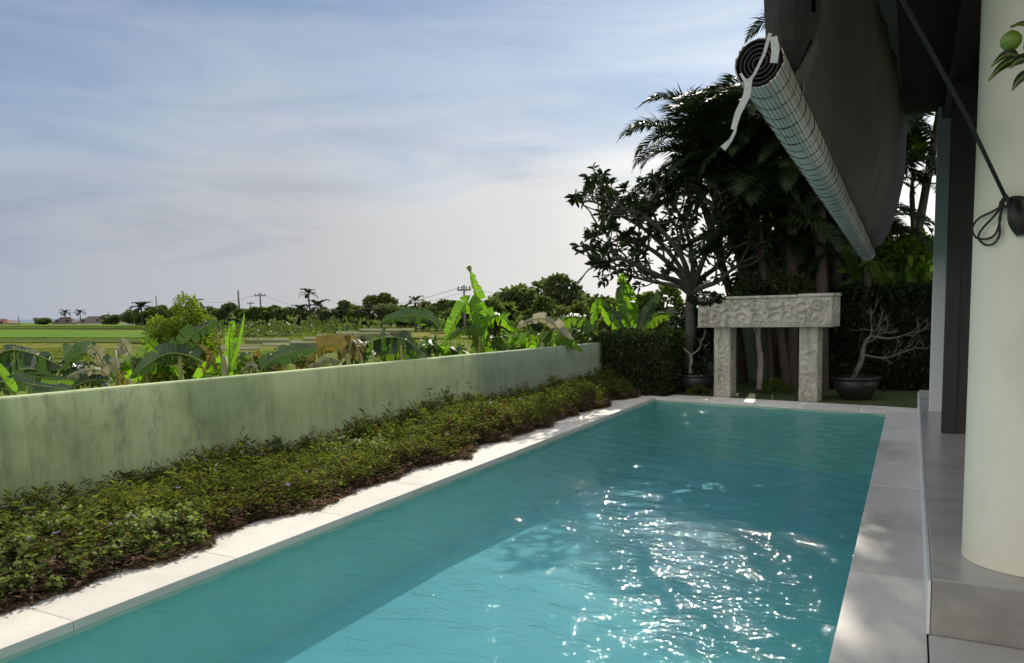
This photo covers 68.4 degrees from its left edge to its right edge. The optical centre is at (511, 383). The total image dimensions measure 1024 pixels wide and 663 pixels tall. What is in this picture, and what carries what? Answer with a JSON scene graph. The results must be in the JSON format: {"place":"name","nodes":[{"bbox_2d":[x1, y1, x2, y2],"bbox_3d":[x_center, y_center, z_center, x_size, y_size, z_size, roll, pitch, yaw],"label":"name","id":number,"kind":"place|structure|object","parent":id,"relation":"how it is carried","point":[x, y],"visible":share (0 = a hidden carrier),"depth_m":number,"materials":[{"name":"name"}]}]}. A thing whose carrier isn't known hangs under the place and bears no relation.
{"place":"outdoors","nodes":[
{"label":"outdoors","id":0,"kind":"place"},
{"bbox_2d":[0,350,104,358],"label":"rice paddy","id":1,"kind":"structure","parent":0,"point":[51,355],"depth_m":54.26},
{"bbox_2d":[0,343,127,348],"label":"rice paddy","id":2,"kind":"structure","parent":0,"point":[104,345],"depth_m":70.05,"materials":[{"name":"plant"}]},
{"bbox_2d":[0,339,146,343],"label":"rice paddy","id":3,"kind":"structure","parent":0,"point":[133,341],"depth_m":80.66,"materials":[{"name":"plant"}]},
{"bbox_2d":[75,316,104,324],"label":"house","id":4,"kind":"structure","parent":0,"point":[92,320],"depth_m":306.10,"materials":[{"name":"tile"}]},
{"bbox_2d":[216,346,285,352],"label":"rice paddy","id":5,"kind":"structure","parent":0,"point":[261,348],"depth_m":53.67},
{"bbox_2d":[0,307,697,396],"bbox_3d":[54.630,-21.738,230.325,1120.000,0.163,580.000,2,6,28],"label":"field","id":6,"kind":"structure","parent":0,"point":[136,349],"depth_m":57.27,"materials":[{"name":"plant"}]},
{"bbox_2d":[0,344,85,395],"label":"banana plant","id":7,"kind":"object","parent":6,"relation":"on","point":[14,383],"visible":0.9,"depth_m":6.79,"materials":[{"name":"green plant"}]},
{"bbox_2d":[0,343,110,391],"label":"banana plant","id":8,"kind":"object","parent":6,"relation":"on","point":[76,366],"visible":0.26,"depth_m":8.57,"materials":[{"name":"green plant"}]},
{"bbox_2d":[51,317,76,324],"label":"house","id":9,"kind":"structure","parent":6,"relation":"on","point":[65,321],"depth_m":317.54,"materials":[{"name":"tile"}]},
{"bbox_2d":[0,329,148,338],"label":"rice paddy","id":10,"kind":"structure","parent":6,"relation":"on","point":[57,334],"depth_m":109.69,"materials":[{"name":"plant"}]},
{"bbox_2d":[59,338,131,389],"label":"banana plant","id":11,"kind":"object","parent":6,"relation":"on","point":[103,360],"visible":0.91,"depth_m":7.13,"materials":[{"name":"green plant"}]},
{"bbox_2d":[99,314,120,324],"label":"tree","id":12,"kind":"object","parent":6,"relation":"on","point":[110,319],"visible":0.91,"depth_m":238.30,"materials":[{"name":"green plant"}]},
{"bbox_2d":[0,327,223,331],"bbox_3d":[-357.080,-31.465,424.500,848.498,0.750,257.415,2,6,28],"label":"rice paddy","id":13,"kind":"structure","parent":6,"relation":"on","point":[96,328],"depth_m":156.19,"materials":[{"name":"plant"}]},
{"bbox_2d":[0,325,244,328],"bbox_3d":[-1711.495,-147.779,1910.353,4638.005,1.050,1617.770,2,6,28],"label":"rice paddy","id":14,"kind":"structure","parent":6,"relation":"on","point":[82,326],"depth_m":180.52,"materials":[{"name":"plant"}]},
{"bbox_2d":[118,309,137,324],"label":"tree","id":15,"kind":"object","parent":6,"relation":"on","point":[126,318],"visible":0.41,"depth_m":187.71,"materials":[{"name":"green plant"}]},
{"bbox_2d":[127,301,153,325],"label":"coconut palm","id":16,"kind":"object","parent":6,"relation":"on","point":[140,304],"visible":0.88,"depth_m":149.60,"materials":[{"name":"green plant"}]},
{"bbox_2d":[130,306,156,324],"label":"tree","id":17,"kind":"object","parent":6,"relation":"on","point":[137,317],"visible":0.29,"depth_m":158.27,"materials":[{"name":"green plant"}]},
{"bbox_2d":[108,347,183,383],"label":"banana plant","id":18,"kind":"object","parent":6,"relation":"on","point":[127,365],"visible":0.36,"depth_m":9.99,"materials":[{"name":"green plant"}]},
{"bbox_2d":[146,304,168,318],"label":"tree","id":19,"kind":"object","parent":6,"relation":"on","point":[161,309],"visible":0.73,"depth_m":148.12,"materials":[{"name":"green plant"}]},
{"bbox_2d":[135,350,185,383],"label":"feathery bush","id":20,"kind":"object","parent":6,"relation":"on","point":[158,376],"visible":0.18,"depth_m":15.84,"materials":[{"name":"green plant"}]},
{"bbox_2d":[129,320,218,379],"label":"banana plant","id":21,"kind":"object","parent":6,"relation":"on","point":[166,351],"visible":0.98,"depth_m":7.80,"materials":[{"name":"green plant"}]},
{"bbox_2d":[145,291,221,379],"bbox_3d":[-11.056,-1.298,25.107,2.598,3.530,2.244,2,6,28],"label":"feathery bush","id":22,"kind":"object","parent":6,"relation":"on","point":[168,329],"visible":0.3,"depth_m":24.82,"materials":[{"name":"green plant"}]},
{"bbox_2d":[208,302,238,324],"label":"tree","id":23,"kind":"object","parent":6,"relation":"on","point":[224,310],"visible":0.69,"depth_m":128.97,"materials":[{"name":"green plant"}]},
{"bbox_2d":[198,314,253,375],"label":"banana plant","id":24,"kind":"object","parent":6,"relation":"on","point":[231,354],"visible":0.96,"depth_m":8.10,"materials":[{"name":"green plant"}]},
{"bbox_2d":[193,350,284,378],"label":"banana plant","id":25,"kind":"object","parent":6,"relation":"on","point":[212,372],"visible":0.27,"depth_m":8.80,"materials":[{"name":"green plant"}]},
{"bbox_2d":[237,306,265,324],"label":"tree","id":26,"kind":"object","parent":6,"relation":"on","point":[249,313],"visible":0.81,"depth_m":120.92,"materials":[{"name":"green plant"}]},
{"bbox_2d":[247,338,288,343],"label":"rice paddy","id":27,"kind":"structure","parent":6,"relation":"on","point":[259,341],"depth_m":66.41,"materials":[{"name":"plant"}]},
{"bbox_2d":[255,305,281,326],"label":"tree","id":28,"kind":"object","parent":6,"relation":"on","point":[264,312],"visible":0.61,"depth_m":121.03,"materials":[{"name":"green plant"}]},
{"bbox_2d":[240,343,316,372],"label":"banana plant","id":29,"kind":"object","parent":6,"relation":"on","point":[283,355],"visible":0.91,"depth_m":8.62,"materials":[{"name":"green plant"}]},
{"bbox_2d":[269,306,298,325],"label":"tree","id":30,"kind":"object","parent":6,"relation":"on","point":[277,312],"visible":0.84,"depth_m":119.91,"materials":[{"name":"green plant"}]},
{"bbox_2d":[245,348,329,373],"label":"banana plant","id":31,"kind":"object","parent":6,"relation":"on","point":[303,363],"visible":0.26,"depth_m":10.42,"materials":[{"name":"green plant"}]},
{"bbox_2d":[141,312,459,338],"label":"scrub","id":32,"kind":"object","parent":6,"relation":"on","point":[331,326],"visible":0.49,"depth_m":90.94,"materials":[{"name":"green plant"}]},
{"bbox_2d":[0,342,601,536],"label":"garden wall","id":33,"kind":"structure","parent":6,"relation":"on","point":[69,437],"depth_m":7.18,"materials":[{"name":"concrete"}]},
{"bbox_2d":[305,299,331,320],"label":"coconut palm","id":34,"kind":"object","parent":6,"relation":"on","point":[317,304],"visible":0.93,"depth_m":113.71,"materials":[{"name":"green plant"}]},
{"bbox_2d":[315,308,341,322],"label":"tree","id":35,"kind":"object","parent":6,"relation":"on","point":[324,314],"visible":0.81,"depth_m":126.62,"materials":[{"name":"green plant"}]},
{"bbox_2d":[308,332,367,367],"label":"banana plant","id":36,"kind":"object","parent":6,"relation":"on","point":[349,349],"visible":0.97,"depth_m":9.42,"materials":[{"name":"brown plant"}]},
{"bbox_2d":[335,299,356,321],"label":"tree","id":37,"kind":"object","parent":6,"relation":"on","point":[343,307],"visible":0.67,"depth_m":129.24,"materials":[{"name":"green plant"}]},
{"bbox_2d":[346,305,375,324],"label":"tree","id":38,"kind":"object","parent":6,"relation":"on","point":[354,311],"visible":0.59,"depth_m":118.81,"materials":[{"name":"green plant"}]},
{"bbox_2d":[336,332,389,341],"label":"rice paddy","id":39,"kind":"structure","parent":6,"relation":"on","point":[365,336],"depth_m":64.69,"materials":[{"name":"plant"}]},
{"bbox_2d":[340,339,410,365],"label":"banana plant","id":40,"kind":"object","parent":6,"relation":"on","point":[366,355],"visible":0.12,"depth_m":11.44,"materials":[{"name":"green plant"}]},
{"bbox_2d":[361,292,398,327],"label":"tree","id":41,"kind":"object","parent":6,"relation":"on","point":[384,298],"visible":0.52,"depth_m":117.19,"materials":[{"name":"green plant"}]},
{"bbox_2d":[361,329,411,338],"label":"rice paddy","id":42,"kind":"structure","parent":6,"relation":"on","point":[394,332],"depth_m":66.33,"materials":[{"name":"plant"}]},
{"bbox_2d":[371,302,409,325],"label":"tree","id":43,"kind":"object","parent":6,"relation":"on","point":[382,311],"visible":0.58,"depth_m":110.59,"materials":[{"name":"green plant"}]},
{"bbox_2d":[366,305,444,362],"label":"banana plant","id":44,"kind":"object","parent":6,"relation":"on","point":[381,348],"visible":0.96,"depth_m":9.93,"materials":[{"name":"green plant"}]},
{"bbox_2d":[404,335,468,358],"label":"banana plant","id":45,"kind":"object","parent":6,"relation":"on","point":[434,347],"visible":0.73,"depth_m":12.93,"materials":[{"name":"green plant"}]},
{"bbox_2d":[411,332,471,339],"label":"rice paddy","id":46,"kind":"structure","parent":6,"relation":"on","point":[418,335],"depth_m":71.67,"materials":[{"name":"plant"}]},
{"bbox_2d":[434,298,455,314],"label":"tree","id":47,"kind":"object","parent":6,"relation":"on","point":[441,305],"visible":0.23,"depth_m":87.25,"materials":[{"name":"green plant"}]},
{"bbox_2d":[438,307,472,332],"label":"tree","id":48,"kind":"object","parent":6,"relation":"on","point":[445,314],"visible":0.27,"depth_m":79.03,"materials":[{"name":"green plant"}]},
{"bbox_2d":[442,266,514,352],"bbox_3d":[-0.514,-0.250,12.183,1.315,3.308,0.665,-4,6,-22],"label":"banana plant","id":49,"kind":"object","parent":6,"relation":"on","point":[484,321],"visible":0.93,"depth_m":12.09,"materials":[{"name":"green plant"}]},
{"bbox_2d":[470,295,521,352],"bbox_3d":[-0.747,-2.321,34.089,2.859,3.329,2.551,2,6,28],"label":"broadleaf tree","id":50,"kind":"object","parent":6,"relation":"on","point":[500,308],"visible":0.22,"depth_m":33.45,"materials":[{"name":"green plant"}]},
{"bbox_2d":[469,328,538,353],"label":"banana plant","id":51,"kind":"object","parent":6,"relation":"on","point":[512,339],"visible":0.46,"depth_m":13.99,"materials":[{"name":"green plant"}]},
{"bbox_2d":[491,282,537,318],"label":"broadleaf tree","id":52,"kind":"object","parent":6,"relation":"on","point":[523,296],"visible":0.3,"depth_m":45.17,"materials":[{"name":"green plant"}]},
{"bbox_2d":[497,319,536,350],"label":"bush","id":53,"kind":"object","parent":6,"relation":"on","point":[515,325],"visible":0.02,"depth_m":19.94,"materials":[{"name":"green plant"}]},
{"bbox_2d":[522,295,556,335],"bbox_3d":[0.992,-1.845,30.169,1.803,3.390,1.713,2,6,28],"label":"broadleaf tree","id":54,"kind":"object","parent":6,"relation":"on","point":[540,302],"visible":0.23,"depth_m":29.89,"materials":[{"name":"green plant"}]},
{"bbox_2d":[516,312,598,352],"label":"banana plant","id":55,"kind":"object","parent":6,"relation":"on","point":[561,325],"visible":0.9,"depth_m":12.71,"materials":[{"name":"green plant"}]},
{"bbox_2d":[530,272,590,316],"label":"broadleaf tree","id":56,"kind":"object","parent":6,"relation":"on","point":[548,286],"visible":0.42,"depth_m":50.89,"materials":[{"name":"green plant"}]},
{"bbox_2d":[545,323,593,346],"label":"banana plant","id":57,"kind":"object","parent":6,"relation":"on","point":[575,333],"visible":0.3,"depth_m":14.57,"materials":[{"name":"green plant"}]},
{"bbox_2d":[550,299,597,340],"bbox_3d":[2.392,-1.629,28.262,2.051,3.041,2.228,2,6,28],"label":"broadleaf tree","id":58,"kind":"object","parent":6,"relation":"on","point":[582,308],"visible":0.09,"depth_m":27.79,"materials":[{"name":"green plant"}]},
{"bbox_2d":[584,293,617,321],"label":"broadleaf tree","id":59,"kind":"object","parent":6,"relation":"on","point":[590,301],"visible":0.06,"depth_m":40.02,"materials":[{"name":"green plant"}]},
{"bbox_2d":[596,311,626,330],"bbox_3d":[3.019,-0.865,22.005,1.480,2.690,1.675,2,6,28],"label":"broadleaf tree","id":60,"kind":"object","parent":6,"relation":"on","point":[601,323],"visible":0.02,"depth_m":21.60,"materials":[{"name":"green plant"}]},
{"bbox_2d":[627,285,683,330],"bbox_3d":[4.439,-1.512,24.071,2.185,3.440,1.680,-1,6,5],"label":"broadleaf tree","id":61,"kind":"object","parent":6,"relation":"on","point":[642,300],"visible":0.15,"depth_m":23.79,"materials":[{"name":"green plant"}]},
{"bbox_2d":[668,309,785,380],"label":"garden wall","id":62,"kind":"structure","parent":6,"relation":"on","point":[749,339],"depth_m":15.34,"materials":[{"name":"concrete"}]},
{"bbox_2d":[754,212,815,288],"bbox_3d":[6.281,-2.246,16.931,1.882,4.205,1.691,2,6,28],"label":"dark tree","id":63,"kind":"object","parent":6,"relation":"on","point":[768,217],"visible":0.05,"depth_m":16.66,"materials":[{"name":"green plant"}]},
{"bbox_2d":[906,113,935,226],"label":"palm clump","id":64,"kind":"object","parent":6,"relation":"on","point":[921,141],"visible":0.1,"depth_m":14.54,"materials":[{"name":"green plant"}]},
{"bbox_2d":[0,400,885,662],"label":"pool basin","id":65,"kind":"object","parent":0,"point":[217,636],"visible":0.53,"depth_m":6.28,"materials":[{"name":"liquid"}]},
{"bbox_2d":[35,402,884,662],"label":"water","id":66,"kind":"structure","parent":65,"relation":"in","point":[691,443],"depth_m":7.10,"materials":[{"name":"liquid"}]},
{"bbox_2d":[829,411,927,662],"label":"pool coping","id":67,"kind":"object","parent":65,"relation":"on","point":[882,617],"visible":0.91,"depth_m":4.49,"materials":[{"name":"grey stone"}]},
{"bbox_2d":[0,0,936,319],"label":"sky","id":68,"kind":"structure","parent":0,"point":[209,150],"materials":[{"name":"blue"}]},
{"bbox_2d":[12,443,928,662],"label":"garden soil","id":69,"kind":"structure","parent":0,"point":[475,445],"depth_m":4.96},
{"bbox_2d":[0,430,389,600],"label":"ground cover","id":70,"kind":"object","parent":69,"relation":"on","point":[145,525],"visible":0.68,"depth_m":5.00,"materials":[{"name":"green plant"}]},
{"bbox_2d":[0,362,642,614],"bbox_3d":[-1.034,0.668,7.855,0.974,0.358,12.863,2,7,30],"label":"border plants","id":71,"kind":"object","parent":69,"relation":"on","point":[7,605],"visible":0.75,"depth_m":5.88,"materials":[{"name":"green plant"}]},
{"bbox_2d":[0,396,654,659],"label":"pool coping","id":72,"kind":"object","parent":69,"relation":"on","point":[25,627],"visible":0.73,"depth_m":5.21,"materials":[{"name":"stone"}]},
{"bbox_2d":[590,273,672,329],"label":"banana plant","id":73,"kind":"object","parent":69,"relation":"on","point":[625,294],"visible":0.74,"depth_m":14.61,"materials":[{"name":"green plant"}]},
{"bbox_2d":[589,326,687,396],"bbox_3d":[2.313,-0.398,13.768,1.648,1.286,1.209,2,6,28],"label":"clipped hedge","id":74,"kind":"object","parent":69,"relation":"on","point":[651,360],"visible":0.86,"depth_m":13.32,"materials":[{"name":"green plant"}]},
{"bbox_2d":[559,157,781,388],"bbox_3d":[3.005,-1.998,14.471,4.061,4.417,3.534,0,6,14],"label":"plumeria tree","id":75,"kind":"object","parent":69,"relation":"on","point":[688,281],"visible":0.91,"depth_m":13.60,"materials":[{"name":"green plant"}]},
{"bbox_2d":[640,395,916,413],"bbox_3d":[3.958,0.322,12.168,4.696,0.059,0.500,3,7,38],"label":"pool coping","id":76,"kind":"object","parent":69,"relation":"on","point":[795,405],"visible":0.83,"depth_m":11.81,"materials":[{"name":"grey stone"}]},
{"bbox_2d":[674,381,918,407],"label":"lawn","id":77,"kind":"structure","parent":0,"point":[879,397],"depth_m":12.62,"materials":[{"name":"plant"}]},
{"bbox_2d":[667,294,713,371],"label":"dark shrub","id":78,"kind":"object","parent":77,"relation":"on","point":[700,334],"visible":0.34,"depth_m":14.56,"materials":[{"name":"green plant"}]},
{"bbox_2d":[673,325,713,393],"bbox_3d":[3.262,-0.442,13.564,0.822,1.220,0.707,2,6,28],"label":"potted bonsai","id":79,"kind":"object","parent":77,"relation":"on","point":[689,378],"visible":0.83,"depth_m":13.41,"materials":[{"name":"ceramic"}]},
{"bbox_2d":[685,384,712,395],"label":"grass tuft","id":80,"kind":"object","parent":77,"relation":"on","point":[706,391],"visible":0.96,"depth_m":13.19,"materials":[{"name":"plant"}]},
{"bbox_2d":[617,72,783,381],"bbox_3d":[4.289,-3.161,15.618,4.393,6.239,3.739,-7,8,-42],"label":"palm clump","id":81,"kind":"object","parent":77,"relation":"on","point":[637,124],"visible":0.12,"depth_m":15.13,"materials":[{"name":"green plant"}]},
{"bbox_2d":[728,281,791,391],"bbox_3d":[4.523,-0.797,13.566,1.504,2.080,1.005,-2,6,-2],"label":"young tree","id":82,"kind":"object","parent":77,"relation":"on","point":[747,289],"visible":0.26,"depth_m":13.52,"materials":[{"name":"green plant"}]},
{"bbox_2d":[698,293,840,401],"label":"stone gate","id":83,"kind":"structure","parent":77,"relation":"on","point":[811,315],"depth_m":12.08,"materials":[{"name":"stone"}]},
{"bbox_2d":[685,290,726,307],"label":"creeper","id":84,"kind":"object","parent":83,"relation":"on","point":[718,298],"visible":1,"depth_m":12.10,"materials":[{"name":"green plant"}]},
{"bbox_2d":[731,265,816,364],"bbox_3d":[4.853,-1.036,13.877,1.599,2.271,1.043,2,6,28],"label":"round shrub","id":85,"kind":"object","parent":77,"relation":"on","point":[806,281],"visible":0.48,"depth_m":13.51,"materials":[{"name":"green plant"}]},
{"bbox_2d":[763,381,794,393],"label":"grass tuft","id":86,"kind":"object","parent":77,"relation":"on","point":[788,390],"visible":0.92,"depth_m":13.19,"materials":[{"name":"plant"}]},
{"bbox_2d":[631,12,936,390],"bbox_3d":[5.748,-4.712,14.162,7.021,9.561,5.165,-2,6,-9],"label":"palm clump","id":87,"kind":"object","parent":77,"relation":"on","point":[766,179],"visible":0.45,"depth_m":13.31,"materials":[{"name":"green plant"}]},
{"bbox_2d":[799,112,937,374],"bbox_3d":[7.310,-3.308,13.799,4.063,6.745,4.674,2,6,28],"label":"palm clump","id":88,"kind":"object","parent":77,"relation":"on","point":[930,157],"visible":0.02,"depth_m":13.39,"materials":[{"name":"green plant"}]},
{"bbox_2d":[835,244,903,301],"bbox_3d":[6.679,-1.263,13.669,1.753,2.682,0.834,-3,6,-13],"label":"heliconia","id":89,"kind":"object","parent":77,"relation":"on","point":[851,262],"visible":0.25,"depth_m":13.56,"materials":[{"name":"green plant"}]},
{"bbox_2d":[828,279,932,390],"bbox_3d":[7.981,-0.783,12.856,5.313,2.115,1.298,2,6,28],"label":"dark hedge","id":90,"kind":"object","parent":77,"relation":"on","point":[906,371],"visible":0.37,"depth_m":13.18,"materials":[{"name":"green plant"}]},
{"bbox_2d":[831,299,930,400],"bbox_3d":[6.057,-0.563,12.121,1.792,1.615,0.839,-2,6,-5],"label":"potted bonsai","id":91,"kind":"object","parent":77,"relation":"on","point":[854,385],"visible":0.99,"depth_m":12.09,"materials":[{"name":"ceramic"}]},
{"bbox_2d":[836,256,932,301],"bbox_3d":[6.750,-1.183,13.642,2.141,2.525,0.780,-1,6,-1],"label":"heliconia","id":92,"kind":"object","parent":77,"relation":"on","point":[874,268],"visible":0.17,"depth_m":13.31,"materials":[{"name":"green plant"}]},
{"bbox_2d":[858,231,932,300],"bbox_3d":[7.036,-1.302,13.447,1.899,2.786,0.800,-2,6,-2],"label":"heliconia","id":93,"kind":"object","parent":77,"relation":"on","point":[891,273],"visible":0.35,"depth_m":13.21,"materials":[{"name":"green plant"}]},
{"bbox_2d":[874,228,933,300],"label":"bright shrub","id":94,"kind":"object","parent":77,"relation":"on","point":[887,255],"visible":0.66,"depth_m":13.10,"materials":[{"name":"green plant"}]},
{"bbox_2d":[919,390,1023,649],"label":"terrace","id":95,"kind":"structure","parent":0,"point":[971,602],"depth_m":3.62,"materials":[{"name":"concrete"}]},
{"bbox_2d":[917,392,930,633],"bbox_3d":[3.912,0.664,7.204,0.013,0.265,8.218,2,6,28],"label":"step edge","id":96,"kind":"object","parent":95,"relation":"attached to","point":[927,574],"visible":1,"depth_m":4.53,"materials":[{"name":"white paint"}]},
{"bbox_2d":[877,0,981,128],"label":"villa","id":97,"kind":"object","parent":95,"relation":"on","point":[951,29],"visible":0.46,"depth_m":6.42,"materials":[{"name":"black paint"}]},
{"bbox_2d":[764,0,820,85],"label":"valance","id":98,"kind":"object","parent":97,"relation":"hanging from","point":[792,25],"visible":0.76,"depth_m":2.73,"materials":[{"name":"grey fabric"}]},
{"bbox_2d":[803,0,906,246],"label":"canvas valance","id":99,"kind":"object","parent":97,"relation":"hanging from","point":[852,91],"visible":0.75,"depth_m":5.01,"materials":[{"name":"fabric"}]},
{"bbox_2d":[720,33,874,260],"bbox_3d":[2.533,-1.337,5.781,0.178,0.455,7.553,2,6,28],"label":"rolled blind","id":100,"kind":"object","parent":99,"relation":"hanging from","point":[767,80],"visible":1,"depth_m":3.17,"materials":[{"name":"white wood"}]},
{"bbox_2d":[941,67,978,433],"bbox_3d":[4.790,-1.210,6.973,1.320,3.448,0.090,2,6,28],"label":"sliding door","id":101,"kind":"structure","parent":97,"relation":"attached to","point":[959,266],"depth_m":7.21,"materials":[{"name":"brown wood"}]},
{"bbox_2d":[955,81,978,433],"bbox_3d":[4.844,-1.149,6.951,1.200,3.328,0.030,2,6,28],"label":"door panel","id":102,"kind":"structure","parent":101,"relation":"in","point":[972,87],"depth_m":7.20,"materials":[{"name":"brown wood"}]},
{"bbox_2d":[929,106,950,411],"bbox_3d":[4.944,-1.395,8.681,0.145,3.469,0.150,2,6,28],"label":"post","id":103,"kind":"object","parent":95,"relation":"on","point":[940,255],"visible":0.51,"depth_m":8.62,"materials":[{"name":"white paint"}]},
{"bbox_2d":[961,0,1023,576],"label":"column","id":104,"kind":"structure","parent":95,"relation":"on","point":[993,521],"depth_m":3.58,"materials":[{"name":"beige paint"}]},
{"bbox_2d":[971,194,1023,245],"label":"cord cleat","id":105,"kind":"object","parent":104,"relation":"attached to","point":[1014,205],"visible":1,"depth_m":3.43,"materials":[{"name":"black metal"}]},
{"bbox_2d":[900,0,1005,196],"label":"cord","id":106,"kind":"object","parent":105,"relation":"attached to","point":[905,5],"visible":1,"depth_m":3.16,"materials":[{"name":"black fabric"}]},
{"bbox_2d":[928,635,1023,662],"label":"terrace floor","id":107,"kind":"structure","parent":0,"point":[945,650],"depth_m":3.40,"materials":[{"name":"concrete"}]},
{"bbox_2d":[988,21,1023,90],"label":"lime tree","id":108,"kind":"object","parent":107,"relation":"on","point":[1010,42],"visible":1,"depth_m":1.74,"materials":[{"name":"green plant"}]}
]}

